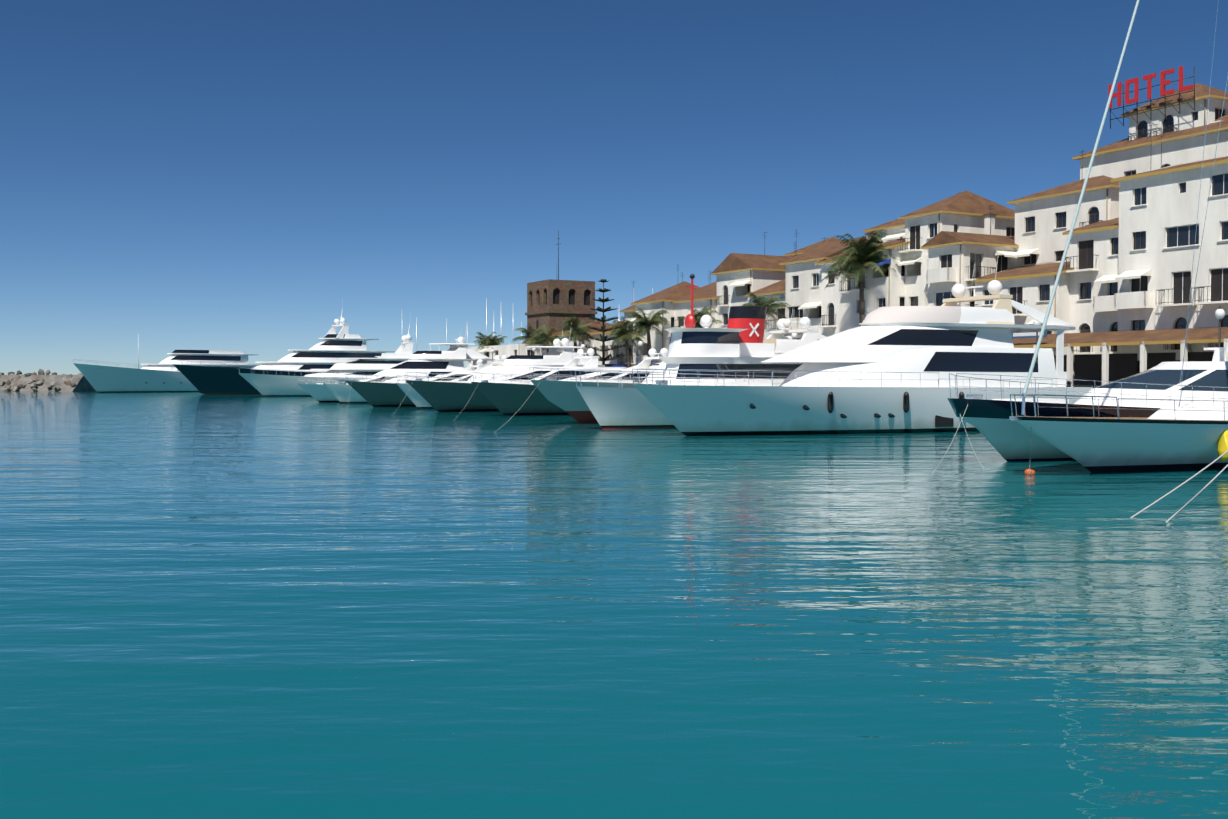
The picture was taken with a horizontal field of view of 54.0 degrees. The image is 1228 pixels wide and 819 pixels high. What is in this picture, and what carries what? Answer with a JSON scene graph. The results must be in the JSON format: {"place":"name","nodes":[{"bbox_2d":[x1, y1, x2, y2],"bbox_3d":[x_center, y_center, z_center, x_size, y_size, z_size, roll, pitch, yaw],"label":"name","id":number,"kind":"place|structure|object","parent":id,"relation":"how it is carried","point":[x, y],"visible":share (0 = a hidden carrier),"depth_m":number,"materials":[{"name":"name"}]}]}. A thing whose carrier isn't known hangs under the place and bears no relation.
{"place":"outdoors","nodes":[
{"label":"outdoors","id":0,"kind":"place"},
{"bbox_2d":[0,391,1227,818],"bbox_3d":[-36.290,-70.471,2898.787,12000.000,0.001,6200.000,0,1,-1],"label":"water","id":1,"kind":"structure","parent":0,"point":[252,607],"depth_m":14.45,"materials":[{"name":"teal liquid"}]},
{"bbox_2d":[0,369,95,390],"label":"breakwater","id":2,"kind":"object","parent":1,"relation":"in","point":[33,381],"visible":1,"depth_m":286.61,"materials":[{"name":"grey stone"}]},
{"bbox_2d":[73,350,257,392],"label":"yacht","id":3,"kind":"object","parent":1,"relation":"on","point":[166,375],"visible":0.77,"depth_m":266.24,"materials":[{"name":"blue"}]},
{"bbox_2d":[138,334,138,368],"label":"yacht mast","id":4,"kind":"object","parent":3,"relation":"on","point":[138,351],"visible":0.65,"depth_m":283.18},
{"bbox_2d":[174,303,395,393],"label":"yacht","id":5,"kind":"object","parent":1,"relation":"on","point":[331,350],"visible":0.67,"depth_m":236.03,"materials":[{"name":"black"}]},
{"bbox_2d":[239,324,413,395],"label":"yacht","id":6,"kind":"object","parent":1,"relation":"on","point":[285,385],"visible":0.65,"depth_m":203.91,"materials":[{"name":"white plastic"}]},
{"bbox_2d":[297,349,428,401],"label":"yacht","id":7,"kind":"object","parent":1,"relation":"on","point":[319,392],"visible":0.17,"depth_m":149.36,"materials":[{"name":"white plastic"}]},
{"bbox_2d":[323,327,492,403],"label":"yacht","id":8,"kind":"object","parent":1,"relation":"on","point":[453,357],"visible":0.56,"depth_m":145.86,"materials":[{"name":"white"}]},
{"bbox_2d":[335,348,482,383],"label":"yacht","id":9,"kind":"object","parent":1,"relation":"on","point":[340,381],"visible":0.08,"depth_m":157.52,"materials":[{"name":"white plastic"}]},
{"bbox_2d":[354,350,485,383],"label":"yacht","id":10,"kind":"object","parent":1,"relation":"on","point":[479,365],"visible":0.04,"depth_m":140.03,"materials":[{"name":"white plastic"}]},
{"bbox_2d":[345,341,509,406],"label":"yacht","id":11,"kind":"object","parent":1,"relation":"on","point":[384,394],"visible":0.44,"depth_m":124.64,"materials":[{"name":"white plastic"}]},
{"bbox_2d":[396,323,604,408],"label":"yacht","id":12,"kind":"object","parent":1,"relation":"on","point":[552,357],"visible":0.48,"depth_m":120.11,"materials":[{"name":"white plastic"}]},
{"bbox_2d":[405,334,626,411],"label":"yacht","id":13,"kind":"object","parent":1,"relation":"on","point":[446,396],"visible":0.44,"depth_m":106.18,"materials":[{"name":"white"}]},
{"bbox_2d":[398,288,652,350],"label":"masts","id":14,"kind":"object","parent":1,"relation":"on","point":[486,325],"visible":0.12,"depth_m":229.19,"materials":[{"name":"silver metal"}]},
{"bbox_2d":[470,336,668,415],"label":"yacht","id":15,"kind":"object","parent":1,"relation":"on","point":[507,398],"visible":0.33,"depth_m":95.06,"materials":[{"name":"white plastic"}]},
{"bbox_2d":[501,364,658,381],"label":"yacht","id":16,"kind":"object","parent":1,"relation":"on","point":[530,381],"visible":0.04,"depth_m":104.61,"materials":[{"name":"white"}]},
{"bbox_2d":[530,293,826,423],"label":"yacht","id":17,"kind":"object","parent":1,"relation":"on","point":[566,396],"visible":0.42,"depth_m":78.13,"materials":[{"name":"white plastic"}]},
{"bbox_2d":[575,274,802,428],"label":"yacht","id":18,"kind":"object","parent":1,"relation":"on","point":[737,343],"visible":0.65,"depth_m":71.15,"materials":[{"name":"white"}]},
{"bbox_2d":[346,382,1227,521],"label":"mooring lines","id":19,"kind":"object","parent":1,"relation":"in","point":[1029,471],"visible":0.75,"depth_m":27.83,"materials":[{"name":"grey fabric"}]},
{"bbox_2d":[632,252,1092,435],"bbox_3d":[13.909,-3.464,66.888,29.500,11.351,7.325,-1,2,-29],"label":"yacht","id":20,"kind":"object","parent":1,"relation":"on","point":[888,369],"visible":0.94,"depth_m":64.81,"materials":[{"name":"white plastic"}]},
{"bbox_2d":[947,346,1227,460],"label":"cruiser","id":21,"kind":"object","parent":1,"relation":"on","point":[1000,432],"visible":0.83,"depth_m":42.86,"materials":[{"name":"white plastic"}]},
{"bbox_2d":[1009,0,1227,471],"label":"sailboat","id":22,"kind":"object","parent":1,"relation":"on","point":[1176,438],"visible":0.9,"depth_m":37.04,"materials":[{"name":"white plastic"}]},
{"bbox_2d":[0,0,1227,374],"label":"sky","id":23,"kind":"structure","parent":0,"point":[231,175],"materials":[{"name":"blue"}]},
{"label":"quay","id":24,"kind":"structure","parent":0,"visible":0},
{"bbox_2d":[474,332,500,346],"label":"palm","id":25,"kind":"object","parent":24,"relation":"on","point":[481,340],"visible":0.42,"depth_m":180.76,"materials":[{"name":"green plant"}]},
{"bbox_2d":[478,335,506,348],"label":"palm","id":26,"kind":"object","parent":24,"relation":"on","point":[494,341],"visible":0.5,"depth_m":176.23,"materials":[{"name":"green plant"}]},
{"bbox_2d":[466,344,546,366],"bbox_3d":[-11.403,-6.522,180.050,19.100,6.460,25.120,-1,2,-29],"label":"yacht","id":27,"kind":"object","parent":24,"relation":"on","point":[512,349],"visible":0.06,"depth_m":169.15,"materials":[{"name":"white paint"}]},
{"bbox_2d":[512,324,544,345],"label":"palm","id":28,"kind":"object","parent":24,"relation":"on","point":[528,339],"visible":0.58,"depth_m":166.89,"materials":[{"name":"green plant"}]},
{"bbox_2d":[528,324,560,352],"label":"palm","id":29,"kind":"object","parent":24,"relation":"on","point":[546,339],"visible":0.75,"depth_m":163.78,"materials":[{"name":"green plant"}]},
{"bbox_2d":[525,230,596,343],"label":"watch tower","id":30,"kind":"structure","parent":24,"relation":"on","point":[551,303],"depth_m":175.17,"materials":[{"name":"brick"}]},
{"bbox_2d":[558,314,592,351],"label":"palm","id":31,"kind":"object","parent":24,"relation":"on","point":[580,331],"visible":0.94,"depth_m":155.22,"materials":[{"name":"green plant"}]},
{"bbox_2d":[582,279,630,364],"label":"norfolk pine","id":32,"kind":"object","parent":24,"relation":"on","point":[603,340],"visible":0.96,"depth_m":148.05,"materials":[{"name":"green plant"}]},
{"bbox_2d":[606,316,645,367],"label":"palm","id":33,"kind":"object","parent":24,"relation":"on","point":[624,333],"visible":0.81,"depth_m":144.19,"materials":[{"name":"green plant"}]},
{"bbox_2d":[625,308,671,365],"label":"palm","id":34,"kind":"object","parent":24,"relation":"on","point":[646,323],"visible":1,"depth_m":138.73,"materials":[{"name":"green plant"}]},
{"bbox_2d":[675,306,721,327],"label":"palm","id":35,"kind":"object","parent":24,"relation":"on","point":[700,314],"visible":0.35,"depth_m":129.06,"materials":[{"name":"green plant"}]},
{"bbox_2d":[742,292,789,328],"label":"palm","id":36,"kind":"object","parent":24,"relation":"on","point":[760,301],"visible":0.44,"depth_m":120.46,"materials":[{"name":"green plant"}]},
{"bbox_2d":[491,306,1224,361],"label":"lamp posts","id":37,"kind":"object","parent":24,"relation":"on","point":[1219,313],"visible":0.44,"depth_m":78.75,"materials":[{"name":"white metal"}]},
{"bbox_2d":[819,231,898,326],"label":"palm","id":38,"kind":"object","parent":24,"relation":"on","point":[858,258],"visible":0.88,"depth_m":106.60,"materials":[{"name":"green plant"}]},
{"bbox_2d":[550,66,1227,387],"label":"waterfront buildings","id":39,"kind":"structure","parent":24,"relation":"on","point":[1121,302],"depth_m":93.24,"materials":[{"name":"white paint"}]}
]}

